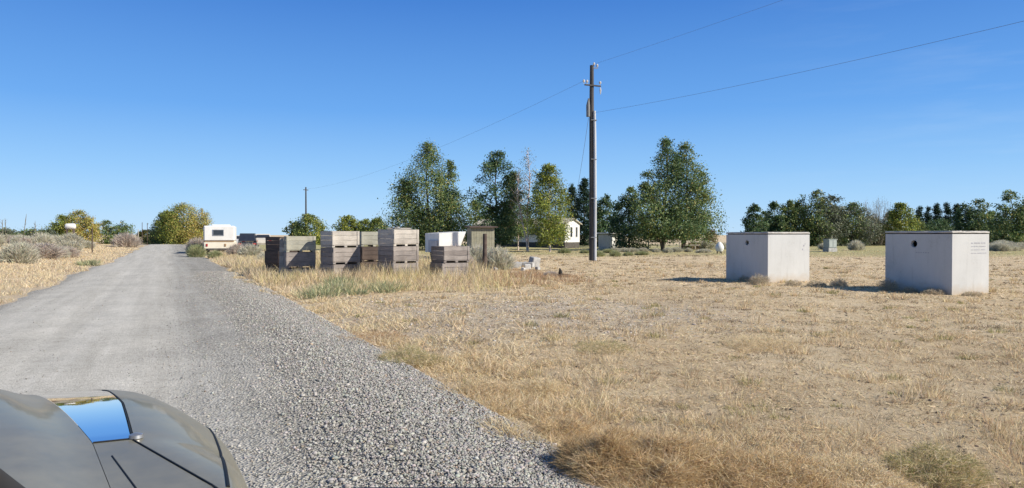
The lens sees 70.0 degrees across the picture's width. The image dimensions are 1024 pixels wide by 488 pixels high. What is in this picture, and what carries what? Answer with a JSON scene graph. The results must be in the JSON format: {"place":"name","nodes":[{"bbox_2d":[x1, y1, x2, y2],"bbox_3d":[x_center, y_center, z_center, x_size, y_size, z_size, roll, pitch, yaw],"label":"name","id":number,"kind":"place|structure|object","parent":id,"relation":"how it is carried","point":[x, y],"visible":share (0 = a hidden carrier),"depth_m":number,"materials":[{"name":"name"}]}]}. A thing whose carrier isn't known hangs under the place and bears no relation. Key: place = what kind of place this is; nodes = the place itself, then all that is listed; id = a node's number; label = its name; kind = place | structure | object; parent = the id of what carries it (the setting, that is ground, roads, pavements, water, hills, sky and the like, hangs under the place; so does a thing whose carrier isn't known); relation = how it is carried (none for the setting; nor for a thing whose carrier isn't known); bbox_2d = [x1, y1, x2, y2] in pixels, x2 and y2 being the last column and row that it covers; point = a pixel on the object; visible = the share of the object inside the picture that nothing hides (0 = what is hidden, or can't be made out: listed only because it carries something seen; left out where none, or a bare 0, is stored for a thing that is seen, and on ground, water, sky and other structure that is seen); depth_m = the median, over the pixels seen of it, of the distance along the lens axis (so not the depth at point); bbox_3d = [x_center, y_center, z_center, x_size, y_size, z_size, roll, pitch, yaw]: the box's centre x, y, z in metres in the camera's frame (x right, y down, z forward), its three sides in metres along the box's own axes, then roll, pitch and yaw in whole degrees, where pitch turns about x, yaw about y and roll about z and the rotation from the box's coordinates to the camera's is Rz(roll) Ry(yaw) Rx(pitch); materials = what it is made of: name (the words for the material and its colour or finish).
{"place":"outdoors","nodes":[
{"label":"outdoors","id":0,"kind":"place"},
{"bbox_2d":[0,244,565,487],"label":"gravel road","id":1,"kind":"structure","parent":0,"point":[132,317],"depth_m":9.35,"materials":[{"name":"grey gravel"}]},
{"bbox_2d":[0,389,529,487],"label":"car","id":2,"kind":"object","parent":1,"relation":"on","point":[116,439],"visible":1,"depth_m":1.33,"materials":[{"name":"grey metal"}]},
{"bbox_2d":[0,235,1023,487],"bbox_3d":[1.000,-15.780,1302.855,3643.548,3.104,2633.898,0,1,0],"label":"ground","id":3,"kind":"structure","parent":0,"point":[830,355],"depth_m":10.97,"materials":[{"name":"beige plant"}]},
{"bbox_2d":[0,239,42,263],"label":"sagebrush","id":4,"kind":"object","parent":3,"relation":"on","point":[18,252],"visible":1,"depth_m":37.22,"materials":[{"name":"beige plant"}]},
{"bbox_2d":[11,227,45,236],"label":"bank shrub","id":5,"kind":"object","parent":3,"relation":"on","point":[28,232],"visible":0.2,"depth_m":77.70,"materials":[{"name":"green plant"}]},
{"bbox_2d":[32,232,56,244],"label":"sagebrush","id":6,"kind":"object","parent":3,"relation":"on","point":[44,239],"visible":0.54,"depth_m":62.24,"materials":[{"name":"grey plant"}]},
{"bbox_2d":[31,242,70,258],"bbox_3d":[-27.649,0.312,43.348,3.223,1.206,3.589,0,1,-22],"label":"sagebrush","id":7,"kind":"object","parent":3,"relation":"on","point":[49,251],"visible":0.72,"depth_m":43.02,"materials":[{"name":"beige plant"}]},
{"bbox_2d":[58,245,81,257],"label":"sagebrush","id":8,"kind":"object","parent":3,"relation":"on","point":[75,252],"visible":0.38,"depth_m":49.38,"materials":[{"name":"beige plant"}]},
{"bbox_2d":[57,232,85,247],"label":"sagebrush","id":9,"kind":"object","parent":3,"relation":"on","point":[70,237],"visible":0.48,"depth_m":67.70,"materials":[{"name":"grey plant"}]},
{"bbox_2d":[0,242,143,304],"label":"bank grass","id":10,"kind":"structure","parent":3,"relation":"on","point":[41,269],"depth_m":32.84,"materials":[{"name":"beige plant"}]},
{"bbox_2d":[39,209,104,241],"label":"lane tree","id":11,"kind":"object","parent":3,"relation":"on","point":[87,224],"visible":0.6,"depth_m":99.44,"materials":[{"name":"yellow plant"}]},
{"bbox_2d":[66,240,83,251],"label":"sagebrush","id":12,"kind":"object","parent":3,"relation":"on","point":[77,245],"visible":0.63,"depth_m":61.82,"materials":[{"name":"grey plant"}]},
{"bbox_2d":[93,219,134,244],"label":"lane shrub","id":13,"kind":"object","parent":3,"relation":"on","point":[115,229],"visible":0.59,"depth_m":103.27,"materials":[{"name":"green plant"}]},
{"bbox_2d":[111,231,142,247],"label":"sagebrush","id":14,"kind":"object","parent":3,"relation":"on","point":[126,240],"visible":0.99,"depth_m":87.43,"materials":[{"name":"grey plant"}]},
{"bbox_2d":[144,211,175,243],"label":"lane tree","id":15,"kind":"object","parent":3,"relation":"on","point":[152,231],"visible":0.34,"depth_m":122.98,"materials":[{"name":"green plant"}]},
{"bbox_2d":[150,201,212,244],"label":"lane tree","id":16,"kind":"object","parent":3,"relation":"on","point":[181,234],"visible":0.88,"depth_m":120.51,"materials":[{"name":"green plant"}]},
{"bbox_2d":[184,237,205,250],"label":"sagebrush","id":17,"kind":"object","parent":3,"relation":"on","point":[197,241],"visible":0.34,"depth_m":65.70,"materials":[{"name":"grey plant"}]},
{"bbox_2d":[186,243,206,256],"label":"sagebrush","id":18,"kind":"object","parent":3,"relation":"on","point":[196,250],"visible":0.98,"depth_m":51.67,"materials":[{"name":"green plant"}]},
{"bbox_2d":[203,224,235,253],"bbox_3d":[-24.881,-0.376,62.397,2.435,2.520,5.310,0,1,-19],"label":"camper trailer","id":19,"kind":"object","parent":3,"relation":"on","point":[217,237],"visible":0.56,"depth_m":60.01,"materials":[{"name":"metal"}]},
{"bbox_2d":[225,242,244,255],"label":"sagebrush","id":20,"kind":"object","parent":3,"relation":"on","point":[233,248],"visible":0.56,"depth_m":53.65,"materials":[{"name":"grey plant"}]},
{"bbox_2d":[74,259,411,299],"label":"green weeds","id":21,"kind":"object","parent":3,"relation":"on","point":[321,291],"visible":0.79,"depth_m":20.58,"materials":[{"name":"green plant"}]},
{"bbox_2d":[238,233,258,246],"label":"parked car","id":22,"kind":"object","parent":3,"relation":"on","point":[247,238],"visible":0.25,"depth_m":70.05,"materials":[{"name":"paint"}]},
{"bbox_2d":[235,243,264,255],"bbox_3d":[-17.883,0.434,50.018,2.185,1.209,1.925,0,1,-31],"label":"sagebrush","id":23,"kind":"object","parent":3,"relation":"on","point":[250,250],"visible":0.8,"depth_m":49.66,"materials":[{"name":"grey plant"}]},
{"bbox_2d":[256,234,270,244],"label":"parked car","id":24,"kind":"object","parent":3,"relation":"on","point":[261,240],"visible":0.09,"depth_m":72.28,"materials":[{"name":"paint"}]},
{"bbox_2d":[279,239,284,273],"bbox_3d":[-8.992,0.541,28.610,0.265,1.504,0.114,0,1,-20],"label":"leaning board","id":25,"kind":"object","parent":3,"relation":"on","point":[281,260],"visible":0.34,"depth_m":28.59,"materials":[{"name":"grey wood"}]},
{"bbox_2d":[266,265,302,271],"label":"fruit bin","id":26,"kind":"object","parent":3,"relation":"on","point":[272,267],"visible":0.08,"depth_m":31.45,"materials":[{"name":"brown wood"}]},
{"bbox_2d":[265,251,296,265],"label":"fruit bin","id":27,"kind":"object","parent":26,"relation":"on","point":[271,257],"visible":0.42,"depth_m":31.36,"materials":[{"name":"brown wood"}]},
{"bbox_2d":[265,237,296,250],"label":"fruit bin","id":28,"kind":"object","parent":27,"relation":"on","point":[273,244],"visible":0.45,"depth_m":31.33,"materials":[{"name":"brown wood"}]},
{"bbox_2d":[283,267,315,276],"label":"fruit bin","id":29,"kind":"object","parent":3,"relation":"on","point":[292,269],"visible":0.23,"depth_m":27.86,"materials":[{"name":"grey wood"}]},
{"bbox_2d":[283,252,315,267],"bbox_3d":[-8.245,0.612,28.351,1.109,0.611,1.136,0,1,-22],"label":"fruit bin","id":30,"kind":"object","parent":29,"relation":"on","point":[297,259],"visible":0.99,"depth_m":27.85,"materials":[{"name":"grey wood"}]},
{"bbox_2d":[284,236,315,251],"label":"fruit bin","id":31,"kind":"object","parent":30,"relation":"on","point":[298,243],"visible":1,"depth_m":27.83,"materials":[{"name":"grey wood"}]},
{"bbox_2d":[282,213,329,244],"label":"lane tree","id":32,"kind":"object","parent":3,"relation":"on","point":[297,228],"visible":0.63,"depth_m":110.98,"materials":[{"name":"green plant"}]},
{"bbox_2d":[320,263,359,274],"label":"fruit bin","id":33,"kind":"object","parent":3,"relation":"on","point":[335,266],"visible":0.37,"depth_m":27.23,"materials":[{"name":"grey wood"}]},
{"bbox_2d":[320,247,359,263],"bbox_3d":[-6.478,0.434,27.566,1.112,0.608,1.136,-1,1,-38],"label":"fruit bin","id":34,"kind":"object","parent":33,"relation":"on","point":[341,255],"visible":0.99,"depth_m":27.18,"materials":[{"name":"grey wood"}]},
{"bbox_2d":[320,231,359,247],"bbox_3d":[-6.487,-0.180,27.557,1.111,0.607,1.136,-1,1,-36],"label":"fruit bin","id":35,"kind":"object","parent":34,"relation":"on","point":[331,239],"visible":1,"depth_m":27.15,"materials":[{"name":"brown wood"}]},
{"bbox_2d":[331,215,369,231],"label":"lane tree","id":36,"kind":"object","parent":3,"relation":"on","point":[346,225],"visible":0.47,"depth_m":112.97,"materials":[{"name":"green plant"}]},
{"bbox_2d":[360,261,379,270],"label":"fruit bin","id":37,"kind":"object","parent":3,"relation":"on","point":[365,263],"visible":0.08,"depth_m":29.76,"materials":[{"name":"brown wood"}]},
{"bbox_2d":[355,246,377,261],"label":"fruit bin","id":38,"kind":"object","parent":37,"relation":"on","point":[368,253],"visible":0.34,"depth_m":29.75,"materials":[{"name":"brown wood"}]},
{"bbox_2d":[359,232,377,246],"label":"fruit bin","id":39,"kind":"object","parent":38,"relation":"on","point":[369,238],"visible":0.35,"depth_m":29.75,"materials":[{"name":"grey wood"}]},
{"bbox_2d":[333,329,412,346],"bbox_3d":[-2.281,1.474,11.747,1.426,0.218,1.467,0,1,0],"label":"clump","id":40,"kind":"object","parent":3,"relation":"on","point":[378,335],"visible":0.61,"depth_m":11.76,"materials":[{"name":"beige plant"}]},
{"bbox_2d":[363,217,390,231],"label":"lane tree","id":41,"kind":"object","parent":3,"relation":"on","point":[371,224],"visible":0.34,"depth_m":111.08,"materials":[{"name":"green plant"}]},
{"bbox_2d":[377,262,418,277],"bbox_3d":[-4.226,0.995,27.079,1.104,0.611,1.136,-1,1,-40],"label":"fruit bin","id":42,"kind":"object","parent":3,"relation":"on","point":[406,266],"visible":0.46,"depth_m":26.68,"materials":[{"name":"grey wood"}]},
{"bbox_2d":[378,246,418,262],"bbox_3d":[-4.213,0.380,27.091,1.109,0.612,1.136,-1,1,-39],"label":"fruit bin","id":43,"kind":"object","parent":42,"relation":"on","point":[400,254],"visible":0.98,"depth_m":26.70,"materials":[{"name":"grey wood"}]},
{"bbox_2d":[378,229,418,245],"bbox_3d":[-4.206,-0.235,27.071,1.101,0.610,1.136,-1,1,-41],"label":"fruit bin","id":44,"kind":"object","parent":43,"relation":"on","point":[397,237],"visible":1,"depth_m":26.68,"materials":[{"name":"grey wood"}]},
{"bbox_2d":[375,343,447,368],"bbox_3d":[-1.310,1.461,9.701,1.075,0.301,1.085,0,1,0],"label":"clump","id":45,"kind":"object","parent":3,"relation":"on","point":[401,358],"visible":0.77,"depth_m":9.58,"materials":[{"name":"beige plant"}]},
{"bbox_2d":[359,138,487,249],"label":"shade tree","id":46,"kind":"object","parent":3,"relation":"on","point":[428,220],"visible":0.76,"depth_m":73.32,"materials":[{"name":"green plant"}]},
{"bbox_2d":[425,232,465,257],"bbox_3d":[-4.588,0.086,51.385,2.060,1.921,4.200,0,1,-24],"label":"cargo trailer","id":47,"kind":"object","parent":3,"relation":"on","point":[444,239],"visible":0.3,"depth_m":50.53,"materials":[{"name":"metal"}]},
{"bbox_2d":[430,262,467,277],"bbox_3d":[-2.382,0.998,27.773,1.106,0.608,1.136,0,1,-29],"label":"fruit bin","id":48,"kind":"object","parent":3,"relation":"on","point":[458,265],"visible":0.53,"depth_m":27.36,"materials":[{"name":"grey wood"}]},
{"bbox_2d":[431,246,469,262],"bbox_3d":[-2.344,0.382,27.741,1.102,0.611,1.136,0,1,-31],"label":"fruit bin","id":49,"kind":"object","parent":48,"relation":"on","point":[444,254],"visible":1,"depth_m":27.33,"materials":[{"name":"grey wood"}]},
{"bbox_2d":[461,199,493,244],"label":"bright bush tree","id":50,"kind":"object","parent":3,"relation":"on","point":[474,217],"visible":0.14,"depth_m":104.14,"materials":[{"name":"green plant"}]},
{"bbox_2d":[470,243,489,267],"bbox_3d":[-1.732,0.541,36.026,1.804,1.427,2.048,0,1,14],"label":"sagebrush","id":51,"kind":"object","parent":3,"relation":"on","point":[477,248],"visible":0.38,"depth_m":35.63,"materials":[{"name":"beige plant"}]},
{"bbox_2d":[464,226,497,253],"bbox_3d":[-1.902,-0.044,44.857,1.750,2.144,1.801,0,1,-14],"label":"wooden hut","id":52,"kind":"object","parent":3,"relation":"on","point":[475,235],"visible":0.58,"depth_m":44.20,"materials":[{"name":"brown wood"}]},
{"bbox_2d":[482,234,486,271],"bbox_3d":[-1.158,0.542,31.010,0.200,1.954,0.190,0,1,0],"label":"wooden post","id":53,"kind":"object","parent":3,"relation":"on","point":[484,258],"visible":0.67,"depth_m":30.93,"materials":[{"name":"brown wood"}]},
{"bbox_2d":[454,376,521,399],"bbox_3d":[-0.267,1.531,7.797,0.850,0.296,0.837,0,1,0],"label":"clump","id":54,"kind":"object","parent":3,"relation":"on","point":[501,386],"visible":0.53,"depth_m":7.74,"materials":[{"name":"beige plant"}]},
{"bbox_2d":[458,148,531,247],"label":"shade tree","id":55,"kind":"object","parent":3,"relation":"on","point":[500,221],"visible":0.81,"depth_m":71.30,"materials":[{"name":"green plant"}]},
{"bbox_2d":[481,244,517,269],"bbox_3d":[-0.625,0.604,35.041,1.954,1.381,2.480,0,1,-7],"label":"sagebrush","id":56,"kind":"object","parent":3,"relation":"on","point":[498,256],"visible":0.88,"depth_m":34.60,"materials":[{"name":"beige plant"}]},
{"bbox_2d":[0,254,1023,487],"bbox_3d":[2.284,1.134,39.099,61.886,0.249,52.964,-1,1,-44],"label":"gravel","id":57,"kind":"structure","parent":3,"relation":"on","point":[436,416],"depth_m":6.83,"materials":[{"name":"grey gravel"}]},
{"bbox_2d":[500,148,538,250],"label":"birch tree","id":58,"kind":"object","parent":3,"relation":"on","point":[520,210],"visible":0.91,"depth_m":70.00,"materials":[{"name":"green plant"}]},
{"bbox_2d":[503,199,535,250],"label":"young tree","id":59,"kind":"object","parent":3,"relation":"on","point":[519,234],"visible":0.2,"depth_m":75.50,"materials":[{"name":"green plant"}]},
{"bbox_2d":[472,218,581,247],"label":"mobile home","id":60,"kind":"object","parent":3,"relation":"on","point":[573,241],"visible":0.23,"depth_m":90.27,"materials":[{"name":"white metal"}]},
{"bbox_2d":[471,266,595,286],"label":"dry grass","id":61,"kind":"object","parent":3,"relation":"on","point":[539,276],"visible":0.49,"depth_m":27.58,"materials":[{"name":"beige plant"}]},
{"bbox_2d":[511,375,572,397],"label":"dry grass","id":62,"kind":"structure","parent":3,"relation":"on","point":[537,382],"depth_m":8.04,"materials":[{"name":"beige plant"}]},
{"bbox_2d":[520,162,577,251],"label":"birch tree","id":63,"kind":"object","parent":3,"relation":"on","point":[548,224],"visible":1,"depth_m":67.62,"materials":[{"name":"green plant"}]},
{"bbox_2d":[532,411,596,441],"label":"dry grass","id":64,"kind":"structure","parent":3,"relation":"on","point":[542,424],"depth_m":6.20,"materials":[{"name":"beige plant"}]},
{"bbox_2d":[561,183,576,217],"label":"poplar tree","id":65,"kind":"object","parent":3,"relation":"on","point":[572,190],"visible":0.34,"depth_m":111.57,"materials":[{"name":"green plant"}]},
{"bbox_2d":[572,178,588,245],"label":"poplar tree","id":66,"kind":"object","parent":3,"relation":"on","point":[583,199],"visible":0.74,"depth_m":105.32,"materials":[{"name":"green plant"}]},
{"bbox_2d":[583,62,600,260],"bbox_3d":[5.080,-5.126,46.842,1.369,13.002,0.528,0,1,-18],"label":"utility pole","id":67,"kind":"object","parent":3,"relation":"on","point":[590,113],"visible":0.98,"depth_m":46.78,"materials":[{"name":"brown wood"}]},
{"bbox_2d":[601,21,1022,111],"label":"overhead wire","id":68,"kind":"object","parent":67,"relation":"attached to","point":[836,64],"visible":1,"depth_m":30.07,"materials":[{"name":"black metal"}]},
{"bbox_2d":[582,193,626,246],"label":"shade tree","id":69,"kind":"object","parent":3,"relation":"on","point":[602,224],"visible":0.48,"depth_m":95.26,"materials":[{"name":"green plant"}]},
{"bbox_2d":[574,338,634,354],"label":"dry grass","id":70,"kind":"structure","parent":3,"relation":"on","point":[617,344],"depth_m":10.36,"materials":[{"name":"beige plant"}]},
{"bbox_2d":[597,233,622,248],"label":"garden shed","id":71,"kind":"structure","parent":3,"relation":"on","point":[605,241],"depth_m":85.78,"materials":[{"name":"grey"}]},
{"bbox_2d":[606,185,650,248],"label":"shade tree","id":72,"kind":"object","parent":3,"relation":"on","point":[619,242],"visible":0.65,"depth_m":79.36,"materials":[{"name":"green plant"}]},
{"bbox_2d":[544,419,714,487],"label":"dry grass","id":73,"kind":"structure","parent":3,"relation":"on","point":[648,447],"depth_m":4.90,"materials":[{"name":"beige plant"}]},
{"bbox_2d":[617,136,718,250],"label":"shade tree","id":74,"kind":"object","parent":3,"relation":"on","point":[658,232],"visible":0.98,"depth_m":72.91,"materials":[{"name":"green plant"}]},
{"bbox_2d":[639,139,728,249],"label":"shade tree","id":75,"kind":"object","parent":3,"relation":"on","point":[704,195],"visible":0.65,"depth_m":74.29,"materials":[{"name":"green plant"}]},
{"bbox_2d":[699,240,715,249],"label":"sagebrush","id":76,"kind":"object","parent":3,"relation":"on","point":[704,246],"visible":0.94,"depth_m":75.91,"materials":[{"name":"plant"}]},
{"bbox_2d":[652,428,780,487],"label":"dry grass","id":77,"kind":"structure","parent":3,"relation":"on","point":[718,460],"depth_m":4.95,"materials":[{"name":"beige plant"}]},
{"bbox_2d":[740,202,769,231],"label":"tree","id":78,"kind":"object","parent":3,"relation":"on","point":[748,223],"visible":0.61,"depth_m":97.57,"materials":[{"name":"green plant"}]},
{"bbox_2d":[715,331,800,351],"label":"dry grass","id":79,"kind":"structure","parent":3,"relation":"on","point":[773,342],"depth_m":10.88,"materials":[{"name":"beige plant"}]},
{"bbox_2d":[747,273,770,284],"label":"dry bush","id":80,"kind":"object","parent":3,"relation":"on","point":[756,280],"visible":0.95,"depth_m":23.46,"materials":[{"name":"beige plant"}]},
{"bbox_2d":[726,232,809,282],"bbox_3d":[9.066,0.460,25.987,1.970,1.778,2.059,0,1,-26],"label":"concrete tank","id":81,"kind":"object","parent":3,"relation":"on","point":[777,256],"visible":1,"depth_m":25.22,"materials":[{"name":"paint"}]},
{"bbox_2d":[701,443,856,487],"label":"dry grass","id":82,"kind":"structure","parent":3,"relation":"on","point":[778,458],"depth_m":4.86,"materials":[{"name":"beige plant"}]},
{"bbox_2d":[760,199,801,231],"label":"tree","id":83,"kind":"object","parent":3,"relation":"on","point":[779,223],"visible":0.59,"depth_m":99.24,"materials":[{"name":"green plant"}]},
{"bbox_2d":[789,189,855,245],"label":"tree","id":84,"kind":"object","parent":3,"relation":"on","point":[817,228],"visible":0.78,"depth_m":98.84,"materials":[{"name":"green plant"}]},
{"bbox_2d":[822,239,837,251],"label":"utility cabinet","id":85,"kind":"object","parent":3,"relation":"on","point":[829,245],"visible":1,"depth_m":67.71,"materials":[{"name":"paint"}]},
{"bbox_2d":[829,277,849,286],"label":"dry bush","id":86,"kind":"object","parent":3,"relation":"on","point":[839,282],"visible":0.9,"depth_m":23.29,"materials":[{"name":"beige plant"}]},
{"bbox_2d":[774,449,931,487],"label":"dry grass","id":87,"kind":"structure","parent":3,"relation":"on","point":[859,468],"depth_m":4.99,"materials":[{"name":"beige plant"}]},
{"bbox_2d":[846,240,866,249],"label":"sagebrush","id":88,"kind":"object","parent":3,"relation":"on","point":[857,245],"visible":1,"depth_m":73.02,"materials":[{"name":"grey plant"}]},
{"bbox_2d":[834,201,886,245],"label":"tree","id":89,"kind":"object","parent":3,"relation":"on","point":[861,220],"visible":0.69,"depth_m":100.01,"materials":[{"name":"green plant"}]},
{"bbox_2d":[866,216,887,244],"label":"field shrub","id":90,"kind":"object","parent":3,"relation":"on","point":[872,242],"visible":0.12,"depth_m":107.93,"materials":[{"name":"green plant"}]},
{"bbox_2d":[862,197,893,244],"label":"bare tree","id":91,"kind":"object","parent":3,"relation":"on","point":[880,243],"visible":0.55,"depth_m":107.55,"materials":[{"name":"grey plant"}]},
{"bbox_2d":[875,277,899,291],"bbox_3d":[11.121,1.170,21.596,0.787,0.492,0.820,0,1,31],"label":"dry bush","id":92,"kind":"object","parent":3,"relation":"on","point":[885,286],"visible":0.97,"depth_m":21.52,"materials":[{"name":"beige plant"}]},
{"bbox_2d":[877,202,922,238],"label":"tree","id":93,"kind":"object","parent":3,"relation":"on","point":[900,210],"visible":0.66,"depth_m":103.47,"materials":[{"name":"green plant"}]},
{"bbox_2d":[923,205,932,224],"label":"poplar tree","id":94,"kind":"object","parent":3,"relation":"on","point":[927,215],"visible":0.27,"depth_m":117.77,"materials":[{"name":"green plant"}]},
{"bbox_2d":[919,287,946,294],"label":"dry bush","id":95,"kind":"object","parent":3,"relation":"on","point":[933,291],"visible":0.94,"depth_m":20.44,"materials":[{"name":"beige plant"}]},
{"bbox_2d":[885,231,989,294],"bbox_3d":[12.480,0.536,21.547,1.573,1.849,2.196,0,1,-23],"label":"concrete tank","id":96,"kind":"object","parent":3,"relation":"on","point":[953,262],"visible":0.99,"depth_m":20.77,"materials":[{"name":"paint"}]},
{"bbox_2d":[921,218,954,230],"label":"field shrub","id":97,"kind":"object","parent":3,"relation":"on","point":[943,225],"visible":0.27,"depth_m":109.21,"materials":[{"name":"green plant"}]},
{"bbox_2d":[932,203,943,226],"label":"poplar tree","id":98,"kind":"object","parent":3,"relation":"on","point":[937,212],"visible":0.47,"depth_m":117.69,"materials":[{"name":"green plant"}]},
{"bbox_2d":[875,437,1000,487],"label":"dry grass","id":99,"kind":"structure","parent":3,"relation":"on","point":[957,464],"depth_m":5.07,"materials":[{"name":"beige plant"}]},
{"bbox_2d":[943,201,952,229],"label":"poplar tree","id":100,"kind":"object","parent":3,"relation":"on","point":[947,210],"visible":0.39,"depth_m":117.69,"materials":[{"name":"green plant"}]},
{"bbox_2d":[949,198,996,242],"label":"tree","id":101,"kind":"object","parent":3,"relation":"on","point":[970,221],"visible":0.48,"depth_m":94.23,"materials":[{"name":"green plant"}]},
{"bbox_2d":[982,189,1023,243],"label":"tree","id":102,"kind":"object","parent":3,"relation":"on","point":[1014,232],"visible":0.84,"depth_m":85.10,"materials":[{"name":"green plant"}]},
{"bbox_2d":[989,242,1016,250],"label":"sagebrush","id":103,"kind":"object","parent":3,"relation":"on","point":[998,246],"visible":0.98,"depth_m":71.72,"materials":[{"name":"grey plant"}]},
{"bbox_2d":[0,0,1023,234],"label":"sky","id":104,"kind":"structure","parent":0,"point":[127,111],"materials":[{"name":"blue"}]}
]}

